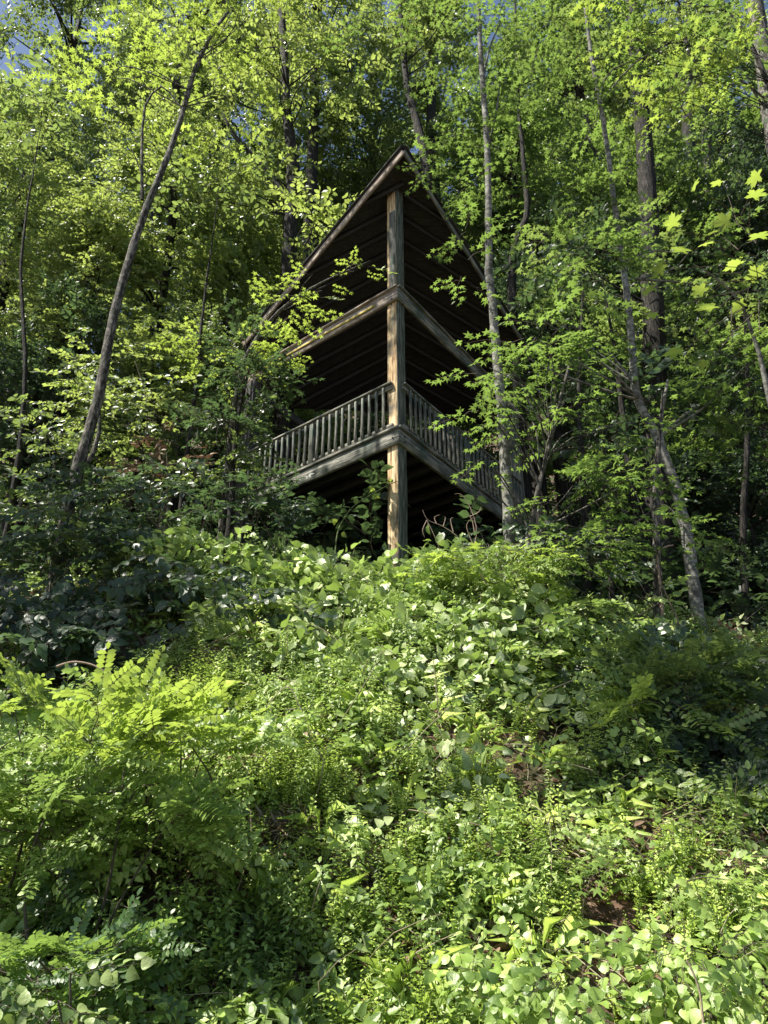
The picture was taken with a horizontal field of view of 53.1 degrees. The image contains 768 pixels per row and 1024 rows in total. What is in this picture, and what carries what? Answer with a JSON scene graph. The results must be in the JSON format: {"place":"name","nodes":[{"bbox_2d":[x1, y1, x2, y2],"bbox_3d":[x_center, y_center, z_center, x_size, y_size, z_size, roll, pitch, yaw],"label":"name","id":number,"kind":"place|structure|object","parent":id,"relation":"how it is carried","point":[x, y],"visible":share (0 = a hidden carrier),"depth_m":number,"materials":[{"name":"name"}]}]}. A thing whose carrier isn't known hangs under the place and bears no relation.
{"place":"outdoors","nodes":[
{"label":"outdoors","id":0,"kind":"place"},
{"bbox_2d":[0,402,767,1023],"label":"ground","id":1,"kind":"structure","parent":0,"point":[614,906],"depth_m":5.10,"materials":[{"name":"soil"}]},
{"bbox_2d":[0,45,90,366],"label":"forest tree","id":2,"kind":"object","parent":1,"relation":"on","point":[39,180],"visible":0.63,"depth_m":20.78,"materials":[{"name":"green plant"}]},
{"bbox_2d":[0,652,90,907],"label":"locust shrub","id":3,"kind":"object","parent":1,"relation":"on","point":[18,707],"visible":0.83,"depth_m":4.89,"materials":[{"name":"green plant"}]},
{"bbox_2d":[0,49,96,573],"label":"thin sapling","id":4,"kind":"object","parent":1,"relation":"on","point":[6,109],"visible":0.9,"depth_m":16.94,"materials":[{"name":"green plant"}]},
{"bbox_2d":[0,579,153,714],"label":"shade shrub","id":5,"kind":"object","parent":1,"relation":"on","point":[40,639],"visible":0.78,"depth_m":7.55,"materials":[{"name":"green plant"}]},
{"bbox_2d":[0,265,154,540],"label":"forest tree","id":6,"kind":"object","parent":1,"relation":"on","point":[12,371],"visible":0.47,"depth_m":16.90,"materials":[{"name":"green plant"}]},
{"bbox_2d":[0,952,155,1023],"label":"broadleaf weed","id":7,"kind":"object","parent":1,"relation":"on","point":[107,978],"visible":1,"depth_m":2.86,"materials":[{"name":"green plant"}]},
{"bbox_2d":[0,486,160,606],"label":"slope shrub","id":8,"kind":"object","parent":1,"relation":"on","point":[33,512],"visible":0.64,"depth_m":9.55,"materials":[{"name":"green plant"}]},
{"bbox_2d":[0,0,167,325],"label":"forest tree","id":9,"kind":"object","parent":1,"relation":"on","point":[87,130],"visible":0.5,"depth_m":25.98,"materials":[{"name":"green plant"}]},
{"bbox_2d":[0,393,168,593],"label":"slope shrub","id":10,"kind":"object","parent":1,"relation":"on","point":[70,445],"visible":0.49,"depth_m":12.39,"materials":[{"name":"green plant"}]},
{"bbox_2d":[0,158,175,579],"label":"forest tree","id":11,"kind":"object","parent":1,"relation":"on","point":[108,262],"visible":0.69,"depth_m":18.51,"materials":[{"name":"green plant"}]},
{"bbox_2d":[0,861,205,1023],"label":"locust shrub","id":12,"kind":"object","parent":1,"relation":"on","point":[123,938],"visible":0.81,"depth_m":3.52,"materials":[{"name":"locust leaf"},{"name":"twig bark"}]},
{"bbox_2d":[0,453,248,580],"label":"slope shrub","id":13,"kind":"object","parent":1,"relation":"on","point":[137,481],"visible":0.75,"depth_m":10.47,"materials":[{"name":"green plant"}]},
{"bbox_2d":[20,642,229,953],"bbox_3d":[-1.503,1.729,4.374,1.187,1.817,1.411,0,-26,0],"label":"locust shrub","id":14,"kind":"object","parent":1,"relation":"on","point":[123,699],"visible":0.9,"depth_m":4.35,"materials":[{"name":"green plant"}]},
{"bbox_2d":[0,490,251,674],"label":"shade shrub","id":15,"kind":"object","parent":1,"relation":"on","point":[81,592],"visible":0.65,"depth_m":9.24,"materials":[{"name":"green plant"}]},
{"bbox_2d":[18,327,233,574],"bbox_3d":[-4.755,-0.746,13.397,2.710,5.309,3.142,-21,-33,37],"label":"slope shrub","id":16,"kind":"object","parent":1,"relation":"on","point":[86,386],"visible":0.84,"depth_m":13.69,"materials":[{"name":"green plant"}]},
{"bbox_2d":[0,720,268,992],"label":"locust shrub","id":17,"kind":"object","parent":1,"relation":"on","point":[193,812],"visible":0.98,"depth_m":4.25,"materials":[{"name":"green plant"}]},
{"bbox_2d":[49,286,230,574],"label":"forest tree","id":18,"kind":"object","parent":1,"relation":"on","point":[144,363],"visible":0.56,"depth_m":16.39,"materials":[{"name":"green plant"}]},
{"bbox_2d":[11,752,288,908],"bbox_3d":[-1.470,1.975,4.827,1.628,0.904,1.153,9,-27,-17],"label":"leafy shrub","id":19,"kind":"object","parent":1,"relation":"on","point":[69,809],"visible":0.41,"depth_m":4.57,"materials":[{"name":"green plant"}]},
{"bbox_2d":[0,687,302,879],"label":"locust shrub","id":20,"kind":"object","parent":1,"relation":"on","point":[38,755],"visible":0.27,"depth_m":4.84,"materials":[{"name":"green plant"}]},
{"bbox_2d":[105,410,216,580],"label":"slope shrub","id":21,"kind":"object","parent":1,"relation":"on","point":[147,439],"visible":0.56,"depth_m":12.52,"materials":[{"name":"green plant"}]},
{"bbox_2d":[20,0,319,590],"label":"leaning tree","id":22,"kind":"object","parent":1,"relation":"on","point":[93,420],"visible":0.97,"depth_m":15.64,"materials":[{"name":"green plant"}]},
{"bbox_2d":[59,64,282,569],"bbox_3d":[-5.824,-5.287,20.386,6.393,16.266,5.851,0,-26,0],"label":"forest tree","id":23,"kind":"object","parent":1,"relation":"on","point":[152,152],"visible":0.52,"depth_m":21.07,"materials":[{"name":"green plant"}]},
{"bbox_2d":[0,555,341,702],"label":"shade shrub","id":24,"kind":"object","parent":1,"relation":"on","point":[181,587],"visible":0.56,"depth_m":8.07,"materials":[{"name":"green plant"}]},
{"bbox_2d":[88,0,262,575],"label":"forest tree","id":25,"kind":"object","parent":1,"relation":"on","point":[201,90],"visible":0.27,"depth_m":30.69,"materials":[{"name":"green plant"}]},
{"bbox_2d":[90,674,294,889],"bbox_3d":[-1.271,1.702,4.849,1.194,1.341,1.575,-13,-29,25],"label":"locust shrub","id":26,"kind":"object","parent":1,"relation":"on","point":[211,731],"visible":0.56,"depth_m":4.92,"materials":[{"name":"green plant"}]},
{"bbox_2d":[121,259,290,553],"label":"forest tree","id":27,"kind":"object","parent":1,"relation":"on","point":[214,344],"visible":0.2,"depth_m":17.76,"materials":[{"name":"green plant"}]},
{"bbox_2d":[107,0,304,536],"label":"forest tree","id":28,"kind":"object","parent":1,"relation":"on","point":[175,503],"visible":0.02,"depth_m":33.44,"materials":[{"name":"green plant"}]},
{"bbox_2d":[128,130,287,556],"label":"thin sapling","id":29,"kind":"object","parent":1,"relation":"on","point":[192,169],"visible":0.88,"depth_m":17.68,"materials":[{"name":"green plant"}]},
{"bbox_2d":[153,393,291,554],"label":"slope shrub","id":30,"kind":"object","parent":1,"relation":"on","point":[243,464],"visible":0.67,"depth_m":11.84,"materials":[{"name":"green plant"}]},
{"bbox_2d":[113,510,332,607],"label":"slope shrub","id":31,"kind":"object","parent":1,"relation":"on","point":[176,545],"visible":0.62,"depth_m":9.60,"materials":[{"name":"green plant"}]},
{"bbox_2d":[166,860,287,998],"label":"nettle clump","id":32,"kind":"object","parent":1,"relation":"on","point":[210,923],"visible":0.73,"depth_m":4.26,"materials":[{"name":"green plant"}]},
{"bbox_2d":[154,153,304,534],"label":"forest tree","id":33,"kind":"object","parent":1,"relation":"on","point":[263,259],"visible":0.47,"depth_m":21.38,"materials":[{"name":"green plant"}]},
{"bbox_2d":[161,298,325,574],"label":"tree","id":34,"kind":"object","parent":1,"relation":"on","point":[256,366],"visible":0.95,"depth_m":11.55,"materials":[{"name":"green plant"}]},
{"bbox_2d":[128,0,398,567],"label":"forked dark tree","id":35,"kind":"object","parent":1,"relation":"on","point":[290,198],"visible":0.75,"depth_m":22.01,"materials":[{"name":"green plant"}]},
{"bbox_2d":[210,484,317,570],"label":"slope shrub","id":36,"kind":"object","parent":1,"relation":"on","point":[296,519],"visible":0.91,"depth_m":10.59,"materials":[{"name":"green plant"}]},
{"bbox_2d":[145,246,396,581],"bbox_3d":[-1.724,-1.506,11.598,3.832,5.650,2.032,-10,-28,20],"label":"overhanging maple","id":37,"kind":"object","parent":1,"relation":"on","point":[285,329],"visible":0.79,"depth_m":12.33,"materials":[{"name":"green plant"}]},
{"bbox_2d":[244,722,356,819],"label":"fine leaved plant","id":38,"kind":"object","parent":1,"relation":"on","point":[285,765],"visible":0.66,"depth_m":5.54,"materials":[{"name":"green plant"}]},
{"bbox_2d":[239,541,370,595],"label":"vine shoot","id":39,"kind":"object","parent":1,"relation":"on","point":[311,555],"visible":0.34,"depth_m":9.35,"materials":[{"name":"green plant"}]},
{"bbox_2d":[221,0,413,537],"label":"forest tree","id":40,"kind":"object","parent":1,"relation":"on","point":[315,87],"visible":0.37,"depth_m":29.76,"materials":[{"name":"green plant"}]},
{"bbox_2d":[293,872,408,978],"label":"nettle clump","id":41,"kind":"object","parent":1,"relation":"on","point":[357,932],"visible":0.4,"depth_m":4.33,"materials":[{"name":"green plant"}]},
{"bbox_2d":[226,542,494,621],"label":"vine thicket","id":42,"kind":"object","parent":1,"relation":"on","point":[350,594],"visible":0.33,"depth_m":8.99,"materials":[{"name":"green plant"}]},
{"bbox_2d":[279,12,455,431],"bbox_3d":[-0.249,-8.907,28.575,6.698,25.395,7.312,13,-29,-25],"label":"forest tree","id":43,"kind":"object","parent":1,"relation":"on","point":[368,162],"visible":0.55,"depth_m":30.60,"materials":[{"name":"green plant"}]},
{"bbox_2d":[231,144,527,580],"bbox_3d":[0.305,-1.221,16.766,5.140,9.024,6.894,-17,-31,31],"label":"lookout shelter","id":44,"kind":"object","parent":1,"relation":"on","point":[389,346],"visible":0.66,"depth_m":15.78,"materials":[{"name":"brown wood"}]},
{"bbox_2d":[0,554,767,1023],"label":"leafy ground cover","id":45,"kind":"object","parent":1,"relation":"on","point":[520,904],"visible":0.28,"depth_m":4.93,"materials":[{"name":"green plant"}]},
{"bbox_2d":[0,546,767,1023],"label":"shrubby ground cover","id":46,"kind":"object","parent":1,"relation":"on","point":[296,1012],"visible":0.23,"depth_m":4.77,"materials":[{"name":"green plant"}]},
{"bbox_2d":[0,573,767,1023],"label":"grass tufts","id":47,"kind":"object","parent":1,"relation":"on","point":[626,803],"visible":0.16,"depth_m":5.38,"materials":[{"name":"green plant"}]},
{"bbox_2d":[0,581,767,1023],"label":"fine ground cover","id":48,"kind":"object","parent":1,"relation":"on","point":[644,901],"visible":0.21,"depth_m":4.91,"materials":[{"name":"green plant"}]},
{"bbox_2d":[0,458,767,632],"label":"undergrowth","id":49,"kind":"object","parent":1,"relation":"on","point":[600,590],"visible":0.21,"depth_m":13.17,"materials":[{"name":"green plant"}]},
{"bbox_2d":[0,539,767,1023],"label":"trailing vines","id":50,"kind":"object","parent":1,"relation":"on","point":[358,945],"visible":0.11,"depth_m":5.75,"materials":[{"name":"green plant"}]},
{"bbox_2d":[0,531,767,1023],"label":"dry twigs","id":51,"kind":"object","parent":1,"relation":"on","point":[428,813],"visible":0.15,"depth_m":5.33,"materials":[{"name":"wood"}]},
{"bbox_2d":[0,0,767,538],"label":"woods","id":52,"kind":"object","parent":1,"relation":"on","point":[550,462],"visible":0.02,"depth_m":40.62,"materials":[{"name":"green plant"}]},
{"bbox_2d":[198,553,571,671],"bbox_3d":[-0.095,1.294,8.584,4.158,2.385,2.355,0,-26,0],"label":"vine thicket","id":53,"kind":"object","parent":1,"relation":"on","point":[517,612],"visible":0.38,"depth_m":8.24,"materials":[{"name":"green plant"}]},
{"bbox_2d":[5,576,767,1023],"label":"narrow weeds","id":54,"kind":"object","parent":1,"relation":"on","point":[297,796],"visible":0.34,"depth_m":5.03,"materials":[{"name":"green plant"}]},
{"bbox_2d":[287,707,510,863],"bbox_3d":[0.106,2.054,5.759,1.728,1.417,1.320,0,-26,0],"label":"broadleaf weed","id":55,"kind":"object","parent":1,"relation":"on","point":[441,747],"visible":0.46,"depth_m":5.79,"materials":[{"name":"green plant"}]},
{"bbox_2d":[225,598,605,731],"bbox_3d":[0.283,1.469,7.708,3.837,1.771,1.990,0,-26,0],"label":"vine thicket","id":56,"kind":"object","parent":1,"relation":"on","point":[398,673],"visible":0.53,"depth_m":7.33,"materials":[{"name":"green plant"}]},
{"bbox_2d":[352,0,482,453],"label":"leaning dark tree","id":57,"kind":"object","parent":1,"relation":"on","point":[411,104],"visible":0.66,"depth_m":25.97,"materials":[{"name":"green plant"}]},
{"bbox_2d":[366,808,487,919],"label":"fine leaved plant","id":58,"kind":"object","parent":1,"relation":"on","point":[395,875],"visible":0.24,"depth_m":4.93,"materials":[{"name":"green plant"}]},
{"bbox_2d":[366,0,490,457],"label":"forest tree","id":59,"kind":"object","parent":1,"relation":"on","point":[428,48],"visible":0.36,"depth_m":32.56,"materials":[{"name":"green plant"}]},
{"bbox_2d":[430,741,530,837],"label":"fine leaved plant","id":60,"kind":"object","parent":1,"relation":"on","point":[511,786],"visible":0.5,"depth_m":5.71,"materials":[{"name":"green plant"}]},
{"bbox_2d":[382,536,601,608],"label":"yellow shrub","id":61,"kind":"object","parent":1,"relation":"on","point":[445,560],"visible":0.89,"depth_m":8.94,"materials":[{"name":"green plant"}]},
{"bbox_2d":[342,569,641,669],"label":"crest shrub","id":62,"kind":"object","parent":1,"relation":"on","point":[431,591],"visible":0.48,"depth_m":8.41,"materials":[{"name":"green plant"}]},
{"bbox_2d":[249,779,748,886],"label":"dry grass","id":63,"kind":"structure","parent":1,"relation":"on","point":[278,823],"depth_m":5.17,"materials":[{"name":"plant"}]},
{"bbox_2d":[316,0,689,573],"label":"slender pale tree","id":64,"kind":"object","parent":1,"relation":"on","point":[513,82],"visible":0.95,"depth_m":13.83,"materials":[{"name":"green plant"}]},
{"bbox_2d":[427,20,596,540],"bbox_3d":[4.270,-7.028,26.040,7.394,23.368,7.686,0,-26,0],"label":"forest tree","id":65,"kind":"object","parent":1,"relation":"on","point":[498,185],"visible":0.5,"depth_m":27.33,"materials":[{"name":"green plant"}]},
{"bbox_2d":[486,808,569,920],"bbox_3d":[0.954,2.196,4.799,0.565,0.676,0.429,16,-30,-29],"label":"goldenrod","id":66,"kind":"object","parent":1,"relation":"on","point":[546,870],"visible":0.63,"depth_m":4.83,"materials":[{"name":"green plant"}]},
{"bbox_2d":[438,794,623,853],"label":"broadleaf weed","id":67,"kind":"object","parent":1,"relation":"on","point":[589,815],"visible":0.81,"depth_m":5.29,"materials":[{"name":"green plant"}]},
{"bbox_2d":[462,153,601,537],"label":"forest tree","id":68,"kind":"object","parent":1,"relation":"on","point":[558,483],"visible":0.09,"depth_m":27.69,"materials":[{"name":"green plant"}]},
{"bbox_2d":[428,510,655,599],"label":"crest shrub","id":69,"kind":"object","parent":1,"relation":"on","point":[549,520],"visible":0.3,"depth_m":10.02,"materials":[{"name":"green plant"}]},
{"bbox_2d":[409,903,681,1023],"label":"broadleaf weed","id":70,"kind":"object","parent":1,"relation":"on","point":[505,996],"visible":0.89,"depth_m":3.62,"materials":[{"name":"green plant"}]},
{"bbox_2d":[486,0,614,528],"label":"kinked dark tree","id":71,"kind":"object","parent":1,"relation":"on","point":[511,293],"visible":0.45,"depth_m":23.31,"materials":[{"name":"green plant"}]},
{"bbox_2d":[474,188,641,581],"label":"forest tree","id":72,"kind":"object","parent":1,"relation":"on","point":[532,331],"visible":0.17,"depth_m":21.77,"materials":[{"name":"green plant"}]},
{"bbox_2d":[426,329,702,605],"bbox_3d":[2.351,-0.643,10.060,3.384,4.176,2.470,12,-28,-23],"label":"maple sapling","id":73,"kind":"object","parent":1,"relation":"on","point":[572,351],"visible":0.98,"depth_m":10.29,"materials":[{"name":"green plant"}]},
{"bbox_2d":[468,0,661,448],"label":"forest tree","id":74,"kind":"object","parent":1,"relation":"on","point":[562,3],"visible":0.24,"depth_m":34.86,"materials":[{"name":"green plant"}]},
{"bbox_2d":[492,192,666,596],"bbox_3d":[4.240,-2.019,13.957,3.937,8.799,2.407,13,-29,-25],"label":"thin sapling","id":75,"kind":"object","parent":1,"relation":"on","point":[578,250],"visible":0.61,"depth_m":15.16,"materials":[{"name":"green plant"}]},
{"bbox_2d":[507,203,664,605],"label":"thin sapling","id":76,"kind":"object","parent":1,"relation":"on","point":[620,402],"visible":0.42,"depth_m":16.39,"materials":[{"name":"green plant"}]},
{"bbox_2d":[559,688,617,798],"bbox_3d":[1.659,1.923,6.235,0.641,1.018,0.362,20,-33,-35],"label":"goldenrod","id":77,"kind":"object","parent":1,"relation":"on","point":[585,743],"visible":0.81,"depth_m":6.24,"materials":[{"name":"green plant"}]},
{"bbox_2d":[512,716,686,823],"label":"broadleaf weed","id":78,"kind":"object","parent":1,"relation":"on","point":[602,784],"visible":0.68,"depth_m":6.02,"materials":[{"name":"green plant"}]},
{"bbox_2d":[512,575,690,657],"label":"crest shrub","id":79,"kind":"object","parent":1,"relation":"on","point":[598,605],"visible":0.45,"depth_m":8.89,"materials":[{"name":"green plant"}]},
{"bbox_2d":[455,0,767,633],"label":"curved grey tree","id":80,"kind":"object","parent":1,"relation":"on","point":[695,596],"visible":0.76,"depth_m":12.95,"materials":[{"name":"green plant"}]},
{"bbox_2d":[492,390,751,631],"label":"understorey sapling","id":81,"kind":"object","parent":1,"relation":"on","point":[656,526],"visible":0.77,"depth_m":9.43,"materials":[{"name":"green plant"}]},
{"bbox_2d":[529,344,721,613],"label":"thin sapling","id":82,"kind":"object","parent":1,"relation":"on","point":[666,362],"visible":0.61,"depth_m":12.33,"materials":[{"name":"green plant"}]},
{"bbox_2d":[510,648,741,779],"bbox_3d":[2.328,1.973,7.280,2.364,1.762,1.831,9,-28,-19],"label":"shade shrub","id":83,"kind":"object","parent":1,"relation":"on","point":[677,745],"visible":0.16,"depth_m":6.99,"materials":[{"name":"green plant"}]},
{"bbox_2d":[531,81,739,606],"bbox_3d":[7.948,-5.674,22.395,6.685,18.646,6.932,0,-26,0],"label":"forest tree","id":84,"kind":"object","parent":1,"relation":"on","point":[668,185],"visible":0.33,"depth_m":22.89,"materials":[{"name":"green plant"}]},
{"bbox_2d":[510,0,767,614],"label":"broad dark tree","id":85,"kind":"object","parent":1,"relation":"on","point":[654,331],"visible":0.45,"depth_m":18.46,"materials":[{"name":"green plant"}]},
{"bbox_2d":[516,669,767,781],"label":"locust shrub","id":86,"kind":"object","parent":1,"relation":"on","point":[759,726],"visible":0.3,"depth_m":6.84,"materials":[{"name":"green plant"}]},
{"bbox_2d":[537,301,764,613],"bbox_3d":[6.581,-0.921,18.373,4.815,10.353,5.706,-20,-32,35],"label":"forest tree","id":87,"kind":"object","parent":1,"relation":"on","point":[612,407],"visible":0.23,"depth_m":17.63,"materials":[{"name":"green plant"}]},
{"bbox_2d":[537,808,767,933],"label":"broadleaf weed","id":88,"kind":"object","parent":1,"relation":"on","point":[723,878],"visible":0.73,"depth_m":4.75,"materials":[{"name":"green plant"}]},
{"bbox_2d":[539,869,767,1023],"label":"broadleaf weed","id":89,"kind":"object","parent":1,"relation":"on","point":[716,1001],"visible":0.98,"depth_m":3.76,"materials":[{"name":"green plant"}]},
{"bbox_2d":[557,614,767,727],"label":"locust shrub","id":90,"kind":"object","parent":1,"relation":"on","point":[723,650],"visible":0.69,"depth_m":7.31,"materials":[{"name":"green plant"}]},
{"bbox_2d":[565,706,767,831],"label":"shade shrub","id":91,"kind":"object","parent":1,"relation":"on","point":[722,749],"visible":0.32,"depth_m":6.28,"materials":[{"name":"green plant"}]},
{"bbox_2d":[566,649,767,766],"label":"locust shrub","id":92,"kind":"object","parent":1,"relation":"on","point":[645,684],"visible":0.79,"depth_m":6.87,"materials":[{"name":"green plant"}]},
{"bbox_2d":[569,0,767,146],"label":"yellow maple","id":93,"kind":"object","parent":1,"relation":"on","point":[698,91],"visible":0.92,"depth_m":14.66,"materials":[{"name":"green plant"}]},
{"bbox_2d":[607,0,767,347],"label":"forest tree","id":94,"kind":"object","parent":1,"relation":"on","point":[613,106],"visible":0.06,"depth_m":33.27,"materials":[{"name":"green plant"}]},
{"bbox_2d":[613,139,767,444],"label":"forest tree","id":95,"kind":"object","parent":1,"relation":"on","point":[762,259],"visible":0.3,"depth_m":21.31,"materials":[{"name":"green plant"}]},
{"bbox_2d":[617,335,767,620],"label":"forest tree","id":96,"kind":"object","parent":1,"relation":"on","point":[754,540],"visible":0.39,"depth_m":16.16,"materials":[{"name":"green plant"}]},
{"bbox_2d":[639,0,767,489],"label":"corner tree","id":97,"kind":"object","parent":1,"relation":"on","point":[762,93],"visible":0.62,"depth_m":13.31,"materials":[{"name":"green plant"}]},
{"bbox_2d":[641,168,767,404],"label":"tulip sapling","id":98,"kind":"object","parent":1,"relation":"on","point":[722,222],"visible":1,"depth_m":7.31,"materials":[{"name":"green plant"}]},
{"bbox_2d":[663,772,767,889],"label":"plant","id":99,"kind":"object","parent":1,"relation":"on","point":[711,835],"visible":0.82,"depth_m":5.12,"materials":[{"name":"green plant"}]},
{"bbox_2d":[670,20,767,279],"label":"forest tree","id":100,"kind":"object","parent":1,"relation":"on","point":[745,134],"visible":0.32,"depth_m":23.12,"materials":[{"name":"green plant"}]},
{"bbox_2d":[690,234,767,630],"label":"thin sapling","id":101,"kind":"object","parent":1,"relation":"on","point":[743,530],"visible":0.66,"depth_m":14.80,"materials":[{"name":"green plant"}]},
{"bbox_2d":[0,0,767,391],"label":"sky","id":102,"kind":"structure","parent":0,"point":[21,48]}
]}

